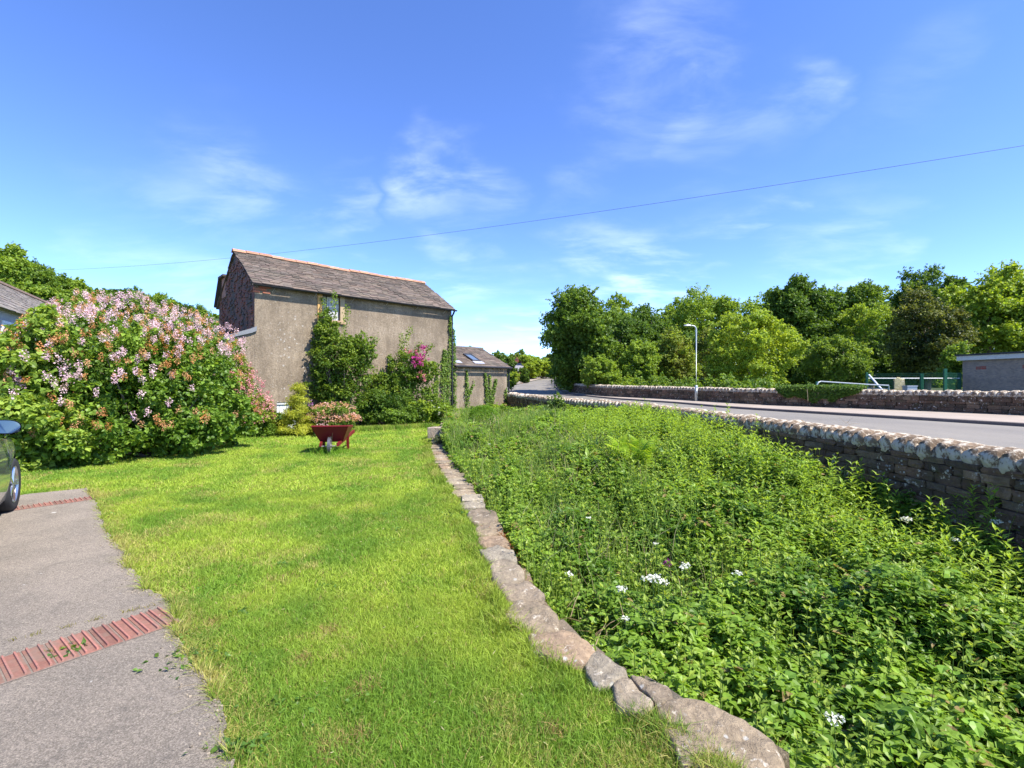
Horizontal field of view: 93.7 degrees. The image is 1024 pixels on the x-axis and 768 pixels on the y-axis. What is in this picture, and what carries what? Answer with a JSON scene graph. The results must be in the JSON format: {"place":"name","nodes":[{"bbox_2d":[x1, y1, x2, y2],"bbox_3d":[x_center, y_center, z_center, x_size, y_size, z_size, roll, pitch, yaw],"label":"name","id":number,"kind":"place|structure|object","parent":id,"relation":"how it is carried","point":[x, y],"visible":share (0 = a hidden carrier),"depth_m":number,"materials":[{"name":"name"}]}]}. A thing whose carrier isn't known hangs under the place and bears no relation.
{"place":"outdoors","nodes":[
{"label":"outdoors","id":0,"kind":"place"},
{"bbox_2d":[0,488,234,767],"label":"driveway","id":1,"kind":"structure","parent":0,"point":[108,707],"depth_m":2.62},
{"bbox_2d":[0,420,21,511],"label":"parked car","id":2,"kind":"object","parent":1,"relation":"on","point":[10,480],"visible":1,"depth_m":5.69,"materials":[{"name":"paint"}]},
{"bbox_2d":[0,496,94,512],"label":"brick band","id":3,"kind":"object","parent":1,"relation":"on","point":[49,503],"visible":0.86,"depth_m":6.28,"materials":[{"name":"red brick"}]},
{"bbox_2d":[0,606,180,684],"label":"brick band","id":4,"kind":"object","parent":1,"relation":"on","point":[20,664],"visible":0.98,"depth_m":2.88,"materials":[{"name":"red brick"}]},
{"bbox_2d":[82,488,226,761],"bbox_3d":[-3.811,1.566,4.637,7.390,0.009,0.241,0,0,45],"label":"grit","id":5,"kind":"object","parent":1,"relation":"on","point":[199,733],"visible":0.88,"depth_m":2.46,"materials":[{"name":"grey gravel"}]},
{"bbox_2d":[306,445,350,454],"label":"long grass","id":6,"kind":"structure","parent":0,"point":[334,450],"depth_m":10.89,"materials":[{"name":"green plant"}]},
{"bbox_2d":[20,421,749,767],"bbox_3d":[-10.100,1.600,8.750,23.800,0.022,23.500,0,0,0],"label":"lawn","id":7,"kind":"structure","parent":0,"point":[434,714],"depth_m":3.24,"materials":[{"name":"green plant"}]},
{"bbox_2d":[0,303,97,471],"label":"lilac bush","id":8,"kind":"object","parent":7,"relation":"on","point":[29,408],"visible":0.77,"depth_m":8.86,"materials":[{"name":"green plant"}]},
{"bbox_2d":[0,288,264,467],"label":"lilac bush","id":9,"kind":"object","parent":7,"relation":"on","point":[167,387],"visible":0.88,"depth_m":10.23,"materials":[{"name":"green plant"}]},
{"bbox_2d":[228,351,277,432],"bbox_3d":[-8.362,0.347,14.633,2.295,2.740,1.763,0,0,-22],"label":"weigela bush","id":10,"kind":"object","parent":7,"relation":"on","point":[248,378],"visible":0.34,"depth_m":14.60,"materials":[{"name":"pink plant"}]},
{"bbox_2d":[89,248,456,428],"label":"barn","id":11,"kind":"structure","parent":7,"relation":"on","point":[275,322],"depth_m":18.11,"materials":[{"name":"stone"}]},
{"bbox_2d":[317,294,345,324],"bbox_3d":[-6.776,-2.840,17.930,1.080,1.160,0.210,0,0,-43],"label":"window","id":12,"kind":"structure","parent":11,"relation":"in","point":[342,299],"depth_m":18.04,"materials":[{"name":"glass"}]},
{"bbox_2d":[432,376,439,403],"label":"ivy","id":13,"kind":"object","parent":11,"relation":"attached to","point":[436,389],"visible":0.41,"depth_m":21.03,"materials":[{"name":"green plant"}]},
{"bbox_2d":[440,316,457,409],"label":"ivy","id":14,"kind":"object","parent":11,"relation":"attached to","point":[444,369],"visible":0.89,"depth_m":21.51,"materials":[{"name":"green plant"}]},
{"bbox_2d":[269,411,290,428],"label":"fern clump","id":15,"kind":"object","parent":7,"relation":"on","point":[277,423],"visible":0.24,"depth_m":15.46,"materials":[{"name":"green plant"}]},
{"bbox_2d":[271,381,316,435],"bbox_3d":[-6.606,0.790,14.830,1.375,1.800,1.429,0,0,38],"label":"golden conifer","id":16,"kind":"object","parent":7,"relation":"on","point":[295,411],"visible":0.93,"depth_m":14.74,"materials":[{"name":"yellow plant"}]},
{"bbox_2d":[311,425,354,453],"bbox_3d":[-4.252,1.271,11.520,0.804,0.668,1.690,0,0,-10],"label":"wheelbarrow","id":17,"kind":"object","parent":7,"relation":"on","point":[341,434],"visible":0.93,"depth_m":10.97,"materials":[{"name":"paint"}]},
{"bbox_2d":[304,401,361,431],"bbox_3d":[-5.699,1.135,15.214,1.936,1.193,1.222,0,0,0],"label":"spirea bush","id":18,"kind":"object","parent":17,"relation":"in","point":[344,414],"visible":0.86,"depth_m":14.96,"materials":[{"name":"pink plant"}]},
{"bbox_2d":[8,477,674,767],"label":"lawn weeds","id":19,"kind":"object","parent":7,"relation":"on","point":[252,744],"visible":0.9,"depth_m":2.76,"materials":[{"name":"green plant"}]},
{"bbox_2d":[302,290,385,415],"bbox_3d":[-6.088,-0.904,17.428,2.947,5.128,1.758,0,0,0],"label":"tall shrub","id":20,"kind":"object","parent":7,"relation":"on","point":[355,355],"visible":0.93,"depth_m":17.21,"materials":[{"name":"green plant"}]},
{"bbox_2d":[353,385,431,424],"bbox_3d":[-4.580,0.931,18.307,3.212,1.768,1.501,0,0,0],"label":"dark shrub","id":21,"kind":"object","parent":7,"relation":"on","point":[375,394],"visible":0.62,"depth_m":18.13,"materials":[{"name":"green plant"}]},
{"bbox_2d":[367,325,450,416],"bbox_3d":[-4.120,-0.331,19.131,3.475,4.003,1.702,0,0,0],"label":"climbing rose","id":22,"kind":"object","parent":7,"relation":"on","point":[407,378],"visible":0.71,"depth_m":18.91,"materials":[{"name":"green plant"}]},
{"bbox_2d":[427,427,435,438],"bbox_3d":[-2.227,1.424,13.631,0.339,0.425,0.274,0,0,0],"label":"upright stone","id":23,"kind":"object","parent":7,"relation":"on","point":[431,432],"visible":0.47,"depth_m":13.50,"materials":[{"name":"grey stone"}]},
{"bbox_2d":[424,399,454,423],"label":"leafy clump","id":24,"kind":"object","parent":7,"relation":"on","point":[438,414],"visible":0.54,"depth_m":19.03,"materials":[{"name":"green plant"}]},
{"bbox_2d":[0,0,1023,362],"label":"sky","id":25,"kind":"structure","parent":0,"point":[134,133],"materials":[{"name":"blue"}]},
{"bbox_2d":[39,145,1023,270],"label":"overhead cable","id":26,"kind":"object","parent":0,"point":[620,208],"visible":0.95,"depth_m":19.46,"materials":[{"name":"black plastic"}]},
{"bbox_2d":[108,317,962,767],"bbox_3d":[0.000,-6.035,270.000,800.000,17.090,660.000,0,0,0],"label":"ground","id":27,"kind":"structure","parent":0,"point":[538,379],"depth_m":66.83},
{"bbox_2d":[0,240,39,284],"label":"tree","id":28,"kind":"object","parent":27,"relation":"on","point":[15,266],"visible":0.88,"depth_m":51.80,"materials":[{"name":"green plant"}]},
{"bbox_2d":[4,281,75,310],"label":"tree","id":29,"kind":"object","parent":27,"relation":"on","point":[43,292],"visible":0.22,"depth_m":49.28,"materials":[{"name":"green plant"}]},
{"bbox_2d":[27,257,61,290],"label":"tree","id":30,"kind":"object","parent":27,"relation":"on","point":[46,277],"visible":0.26,"depth_m":59.79,"materials":[{"name":"green plant"}]},
{"bbox_2d":[0,281,106,410],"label":"house","id":31,"kind":"structure","parent":27,"relation":"on","point":[15,303],"depth_m":19.83,"materials":[{"name":"stone"}]},
{"bbox_2d":[1,320,15,333],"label":"window","id":32,"kind":"structure","parent":31,"relation":"in","point":[3,322],"depth_m":16.68,"materials":[{"name":"glass"}]},
{"bbox_2d":[38,262,81,297],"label":"tree","id":33,"kind":"object","parent":27,"relation":"on","point":[61,278],"visible":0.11,"depth_m":63.76,"materials":[{"name":"green plant"}]},
{"bbox_2d":[62,276,96,302],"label":"tree","id":34,"kind":"object","parent":27,"relation":"on","point":[80,284],"visible":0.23,"depth_m":65.58,"materials":[{"name":"green plant"}]},
{"bbox_2d":[70,290,107,326],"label":"tree","id":35,"kind":"object","parent":27,"relation":"on","point":[80,298],"visible":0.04,"depth_m":58.48,"materials":[{"name":"green plant"}]},
{"bbox_2d":[87,287,115,319],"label":"tree","id":36,"kind":"object","parent":27,"relation":"on","point":[106,294],"visible":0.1,"depth_m":69.73,"materials":[{"name":"green plant"}]},
{"bbox_2d":[102,287,138,319],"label":"tree","id":37,"kind":"object","parent":27,"relation":"on","point":[115,291],"visible":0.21,"depth_m":73.52,"materials":[{"name":"green plant"}]},
{"bbox_2d":[119,285,160,315],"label":"tree","id":38,"kind":"object","parent":27,"relation":"on","point":[135,288],"visible":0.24,"depth_m":79.51,"materials":[{"name":"green plant"}]},
{"bbox_2d":[150,292,181,316],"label":"tree","id":39,"kind":"object","parent":27,"relation":"on","point":[159,296],"visible":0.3,"depth_m":85.53,"materials":[{"name":"green plant"}]},
{"bbox_2d":[167,299,194,316],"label":"tree","id":40,"kind":"object","parent":27,"relation":"on","point":[179,304],"visible":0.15,"depth_m":89.65,"materials":[{"name":"green plant"}]},
{"bbox_2d":[190,303,218,318],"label":"tree","id":41,"kind":"object","parent":27,"relation":"on","point":[202,310],"visible":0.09,"depth_m":82.91,"materials":[{"name":"green plant"}]},
{"bbox_2d":[250,419,277,436],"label":"leafy clump","id":42,"kind":"object","parent":27,"relation":"on","point":[269,428],"visible":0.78,"depth_m":14.49,"materials":[{"name":"green plant"}]},
{"bbox_2d":[380,405,418,425],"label":"leafy clump","id":43,"kind":"object","parent":27,"relation":"on","point":[403,416],"visible":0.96,"depth_m":17.37,"materials":[{"name":"green plant"}]},
{"bbox_2d":[404,399,433,423],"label":"leafy clump","id":44,"kind":"object","parent":27,"relation":"on","point":[428,410],"visible":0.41,"depth_m":18.05,"materials":[{"name":"green plant"}]},
{"bbox_2d":[453,346,512,408],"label":"outbuilding","id":45,"kind":"structure","parent":27,"relation":"on","point":[476,363],"depth_m":23.06,"materials":[{"name":"paint"}]},
{"bbox_2d":[464,370,474,406],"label":"ivy","id":46,"kind":"object","parent":45,"relation":"attached to","point":[468,390],"visible":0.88,"depth_m":22.26,"materials":[{"name":"green plant"}]},
{"bbox_2d":[463,353,484,363],"bbox_3d":[-1.868,-1.234,23.317,0.600,0.536,1.026,0,0,-43],"label":"roof window","id":47,"kind":"structure","parent":45,"relation":"in","point":[474,359],"depth_m":23.24,"materials":[{"name":"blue glass"}]},
{"bbox_2d":[484,372,497,404],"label":"ivy","id":48,"kind":"object","parent":45,"relation":"attached to","point":[489,397],"visible":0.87,"depth_m":23.21,"materials":[{"name":"green plant"}]},
{"bbox_2d":[467,405,498,423],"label":"topiary bush","id":49,"kind":"object","parent":27,"relation":"on","point":[483,411],"visible":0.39,"depth_m":14.84,"materials":[{"name":"green plant"}]},
{"bbox_2d":[492,350,514,362],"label":"tree","id":50,"kind":"object","parent":27,"relation":"on","point":[500,356],"visible":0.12,"depth_m":110.08,"materials":[{"name":"green plant"}]},
{"bbox_2d":[497,405,516,414],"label":"green bush","id":51,"kind":"object","parent":27,"relation":"on","point":[502,409],"visible":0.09,"depth_m":17.45,"materials":[{"name":"green plant"}]},
{"bbox_2d":[506,357,517,373],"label":"shrub","id":52,"kind":"object","parent":27,"relation":"on","point":[511,363],"visible":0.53,"depth_m":59.65,"materials":[{"name":"green plant"}]},
{"bbox_2d":[507,371,518,390],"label":"shrub","id":53,"kind":"object","parent":27,"relation":"on","point":[513,381],"visible":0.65,"depth_m":49.79,"materials":[{"name":"green plant"}]},
{"bbox_2d":[506,357,523,384],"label":"brick house","id":54,"kind":"structure","parent":27,"relation":"on","point":[518,365],"depth_m":86.64,"materials":[{"name":"paint"}]},
{"bbox_2d":[518,367,529,382],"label":"shrub","id":55,"kind":"object","parent":27,"relation":"on","point":[524,375],"visible":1,"depth_m":71.71,"materials":[{"name":"green plant"}]},
{"bbox_2d":[518,354,543,381],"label":"tree","id":56,"kind":"object","parent":27,"relation":"on","point":[533,364],"visible":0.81,"depth_m":86.48,"materials":[{"name":"green plant"}]},
{"bbox_2d":[538,358,551,378],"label":"tree","id":57,"kind":"object","parent":27,"relation":"on","point":[546,365],"visible":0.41,"depth_m":90.71,"materials":[{"name":"green plant"}]},
{"bbox_2d":[546,391,571,411],"bbox_3d":[1.611,1.040,16.933,1.064,1.570,1.006,0,0,0],"label":"elder sapling","id":58,"kind":"object","parent":27,"relation":"on","point":[556,400],"visible":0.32,"depth_m":16.92,"materials":[{"name":"green plant"}]},
{"bbox_2d":[538,284,626,392],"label":"sycamore tree","id":59,"kind":"object","parent":27,"relation":"on","point":[577,331],"visible":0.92,"depth_m":43.71,"materials":[{"name":"green plant"}]},
{"bbox_2d":[206,283,975,387],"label":"woodland","id":60,"kind":"object","parent":27,"relation":"on","point":[751,306],"visible":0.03,"depth_m":77.12,"materials":[{"name":"green plant"}]},
{"bbox_2d":[580,354,622,387],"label":"tree","id":61,"kind":"object","parent":27,"relation":"on","point":[600,367],"visible":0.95,"depth_m":40.32,"materials":[{"name":"green plant"}]},
{"bbox_2d":[431,422,794,767],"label":"retaining wall","id":62,"kind":"structure","parent":27,"relation":"on","point":[740,734],"depth_m":2.64,"materials":[{"name":"beige stone"}]},
{"bbox_2d":[431,433,443,443],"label":"herb clump","id":63,"kind":"object","parent":62,"relation":"on","point":[436,440],"visible":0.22,"depth_m":12.31,"materials":[{"name":"green plant"}]},
{"bbox_2d":[435,427,443,438],"bbox_3d":[-1.904,1.395,12.926,0.334,0.480,0.274,0,0,0],"label":"upright stone","id":64,"kind":"object","parent":62,"relation":"on","point":[437,431],"visible":0.3,"depth_m":12.80,"materials":[{"name":"grey stone"}]},
{"bbox_2d":[605,291,633,341],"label":"ash tree","id":65,"kind":"object","parent":27,"relation":"on","point":[611,305],"visible":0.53,"depth_m":61.61,"materials":[{"name":"green plant"}]},
{"bbox_2d":[616,585,627,628],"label":"white flower","id":66,"kind":"object","parent":27,"relation":"on","point":[621,588],"visible":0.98,"depth_m":3.53,"materials":[{"name":"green plant"}]},
{"bbox_2d":[608,311,657,373],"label":"tree","id":67,"kind":"object","parent":27,"relation":"on","point":[632,328],"visible":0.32,"depth_m":50.68,"materials":[{"name":"green plant"}]},
{"bbox_2d":[616,339,662,385],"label":"tree","id":68,"kind":"object","parent":27,"relation":"on","point":[645,367],"visible":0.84,"depth_m":41.23,"materials":[{"name":"green plant"}]},
{"bbox_2d":[514,371,779,389],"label":"scrub","id":69,"kind":"object","parent":27,"relation":"on","point":[725,380],"visible":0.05,"depth_m":33.49,"materials":[{"name":"green plant"}]},
{"bbox_2d":[631,303,669,385],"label":"tree","id":70,"kind":"object","parent":27,"relation":"on","point":[645,310],"visible":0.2,"depth_m":54.48,"materials":[{"name":"green plant"}]},
{"bbox_2d":[644,574,659,611],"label":"white flower","id":71,"kind":"object","parent":27,"relation":"on","point":[650,578],"visible":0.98,"depth_m":3.51,"materials":[{"name":"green plant"}]},
{"bbox_2d":[658,578,669,605],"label":"white flower","id":72,"kind":"object","parent":27,"relation":"on","point":[661,580],"visible":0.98,"depth_m":3.47,"materials":[{"name":"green plant"}]},
{"bbox_2d":[655,324,702,383],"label":"tree","id":73,"kind":"object","parent":27,"relation":"on","point":[676,354],"visible":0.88,"depth_m":44.98,"materials":[{"name":"green plant"}]},
{"bbox_2d":[652,330,710,386],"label":"tree","id":74,"kind":"object","parent":27,"relation":"on","point":[690,334],"visible":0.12,"depth_m":52.45,"materials":[{"name":"green plant"}]},
{"bbox_2d":[659,282,747,384],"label":"ash tree","id":75,"kind":"object","parent":27,"relation":"on","point":[688,311],"visible":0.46,"depth_m":60.16,"materials":[{"name":"green plant"}]},
{"bbox_2d":[693,326,728,382],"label":"willow tree","id":76,"kind":"object","parent":27,"relation":"on","point":[702,344],"visible":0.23,"depth_m":48.07,"materials":[{"name":"green plant"}]},
{"bbox_2d":[439,398,1023,767],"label":"undergrowth","id":77,"kind":"object","parent":27,"relation":"on","point":[922,606],"visible":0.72,"depth_m":3.77,"materials":[{"name":"green plant"}]},
{"bbox_2d":[605,434,660,474],"bbox_3d":[1.863,1.135,7.482,0.840,0.770,0.805,0,0,0],"label":"fern","id":78,"kind":"object","parent":77,"relation":"on","point":[645,447],"visible":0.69,"depth_m":7.37,"materials":[{"name":"green plant"}]},
{"bbox_2d":[428,406,854,644],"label":"dry stalks","id":79,"kind":"object","parent":77,"relation":"on","point":[600,630],"visible":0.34,"depth_m":5.37,"materials":[{"name":"beige plant"}]},
{"bbox_2d":[919,545,997,571],"bbox_3d":[3.991,1.684,4.294,0.640,0.634,0.395,0,0,19],"label":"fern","id":80,"kind":"object","parent":77,"relation":"on","point":[987,547],"visible":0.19,"depth_m":4.22,"materials":[{"name":"green plant"}]},
{"bbox_2d":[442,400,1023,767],"bbox_3d":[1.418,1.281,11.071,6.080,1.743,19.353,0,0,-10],"label":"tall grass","id":81,"kind":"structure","parent":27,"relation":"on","point":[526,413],"depth_m":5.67,"materials":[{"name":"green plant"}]},
{"bbox_2d":[701,306,810,387],"bbox_3d":[19.211,-2.160,38.050,7.867,7.708,7.098,0,0,0],"label":"hawthorn tree","id":82,"kind":"object","parent":27,"relation":"on","point":[755,351],"visible":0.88,"depth_m":36.80,"materials":[{"name":"green plant"}]},
{"bbox_2d":[507,392,1023,576],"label":"stone wall","id":83,"kind":"structure","parent":27,"relation":"on","point":[944,468],"depth_m":5.54,"materials":[{"name":"grey stone"}]},
{"bbox_2d":[571,383,1023,414],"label":"stone wall","id":84,"kind":"structure","parent":27,"relation":"on","point":[997,402],"depth_m":22.25,"materials":[{"name":"grey stone"}]},
{"bbox_2d":[775,382,866,403],"bbox_3d":[15.255,0.469,23.919,1.101,1.108,4.058,0,0,-36],"label":"ivy","id":85,"kind":"object","parent":84,"relation":"attached to","point":[799,390],"visible":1,"depth_m":23.83,"materials":[{"name":"green plant"}]},
{"bbox_2d":[817,381,889,390],"bbox_3d":[17.916,0.260,25.299,3.158,0.867,0.179,0,0,29],"label":"handrail","id":86,"kind":"object","parent":84,"relation":"attached to","point":[888,388],"visible":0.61,"depth_m":24.98,"materials":[{"name":"metal"}]},
{"bbox_2d":[751,272,853,351],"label":"chestnut tree","id":87,"kind":"object","parent":27,"relation":"on","point":[802,306],"visible":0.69,"depth_m":55.36,"materials":[{"name":"green plant"}]},
{"bbox_2d":[780,334,845,388],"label":"tree","id":88,"kind":"object","parent":27,"relation":"on","point":[793,376],"visible":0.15,"depth_m":49.14,"materials":[{"name":"green plant"}]},
{"bbox_2d":[796,334,874,386],"bbox_3d":[27.008,-1.252,40.184,5.400,5.800,5.188,0,0,39],"label":"tree","id":89,"kind":"object","parent":27,"relation":"on","point":[825,367],"visible":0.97,"depth_m":39.08,"materials":[{"name":"green plant"}]},
{"bbox_2d":[825,711,845,750],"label":"white flower","id":90,"kind":"object","parent":27,"relation":"on","point":[841,717],"visible":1,"depth_m":2.40,"materials":[{"name":"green plant"}]},
{"bbox_2d":[838,278,890,328],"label":"tree","id":91,"kind":"object","parent":27,"relation":"on","point":[862,292],"visible":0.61,"depth_m":72.78,"materials":[{"name":"green plant"}]},
{"bbox_2d":[831,300,898,389],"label":"birch tree","id":92,"kind":"object","parent":27,"relation":"on","point":[867,320],"visible":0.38,"depth_m":51.30,"materials":[{"name":"green plant"}]},
{"bbox_2d":[815,369,961,390],"bbox_3d":[20.396,0.313,25.785,7.174,2.175,2.300,0,0,17],"label":"fence","id":93,"kind":"object","parent":27,"relation":"on","point":[958,380],"visible":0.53,"depth_m":25.45,"materials":[{"name":"metal"}]},
{"bbox_2d":[859,324,934,389],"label":"tree","id":94,"kind":"object","parent":27,"relation":"on","point":[881,364],"visible":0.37,"depth_m":45.02,"materials":[{"name":"green plant"}]},
{"bbox_2d":[893,377,904,390],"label":"upright slab","id":95,"kind":"structure","parent":27,"relation":"on","point":[899,383],"depth_m":23.15,"materials":[{"name":"beige stone"}]},
{"bbox_2d":[902,386,917,390],"bbox_3d":[18.901,0.737,22.800,0.500,1.327,0.340,0,0,0],"label":"utility box","id":96,"kind":"object","parent":27,"relation":"on","point":[905,388],"visible":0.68,"depth_m":22.65,"materials":[{"name":"metal"}]},
{"bbox_2d":[884,263,947,387],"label":"tree","id":97,"kind":"object","parent":27,"relation":"on","point":[932,275],"visible":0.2,"depth_m":65.06,"materials":[{"name":"green plant"}]},
{"bbox_2d":[876,281,985,390],"bbox_3d":[34.776,-3.477,40.079,6.220,10.232,6.384,0,0,-26],"label":"ivy clad tree","id":98,"kind":"object","parent":27,"relation":"on","point":[920,329],"visible":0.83,"depth_m":39.38,"materials":[{"name":"green plant"}]},
{"bbox_2d":[931,275,969,389],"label":"tree","id":99,"kind":"object","parent":27,"relation":"on","point":[956,281],"visible":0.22,"depth_m":59.87,"materials":[{"name":"green plant"}]},
{"bbox_2d":[934,340,974,390],"bbox_3d":[26.852,-0.422,29.020,2.219,4.434,1.961,0,0,0],"label":"tree","id":100,"kind":"object","parent":27,"relation":"on","point":[952,364],"visible":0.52,"depth_m":28.81,"materials":[{"name":"green plant"}]},
{"bbox_2d":[931,259,1023,353],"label":"lime tree","id":101,"kind":"object","parent":27,"relation":"on","point":[993,291],"visible":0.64,"depth_m":42.20,"materials":[{"name":"green plant"}]},
{"bbox_2d":[995,287,1023,351],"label":"lime tree","id":102,"kind":"object","parent":27,"relation":"on","point":[1010,319],"visible":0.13,"depth_m":42.95,"materials":[{"name":"green plant"}]},
{"bbox_2d":[507,377,1023,448],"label":"road","id":103,"kind":"structure","parent":0,"point":[999,435],"depth_m":15.09,"materials":[{"name":"grey asphalt"}]},
{"bbox_2d":[554,384,1023,426],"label":"kerb","id":104,"kind":"structure","parent":103,"relation":"on","point":[907,417],"depth_m":18.80,"materials":[{"name":"concrete"}]},
{"bbox_2d":[562,390,1023,422],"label":"pavement","id":105,"kind":"structure","parent":0,"point":[985,417],"depth_m":19.91,"materials":[{"name":"grey concrete"}]},
{"bbox_2d":[684,324,697,400],"bbox_3d":[11.250,-1.363,30.199,0.870,4.880,0.181,0,0,0],"label":"street lamp","id":106,"kind":"object","parent":105,"relation":"on","point":[696,392],"visible":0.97,"depth_m":30.15,"materials":[{"name":"metal"}]},
{"bbox_2d":[954,351,1023,391],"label":"flat roof building","id":107,"kind":"structure","parent":0,"point":[997,371],"depth_m":24.63,"materials":[{"name":"brick"}]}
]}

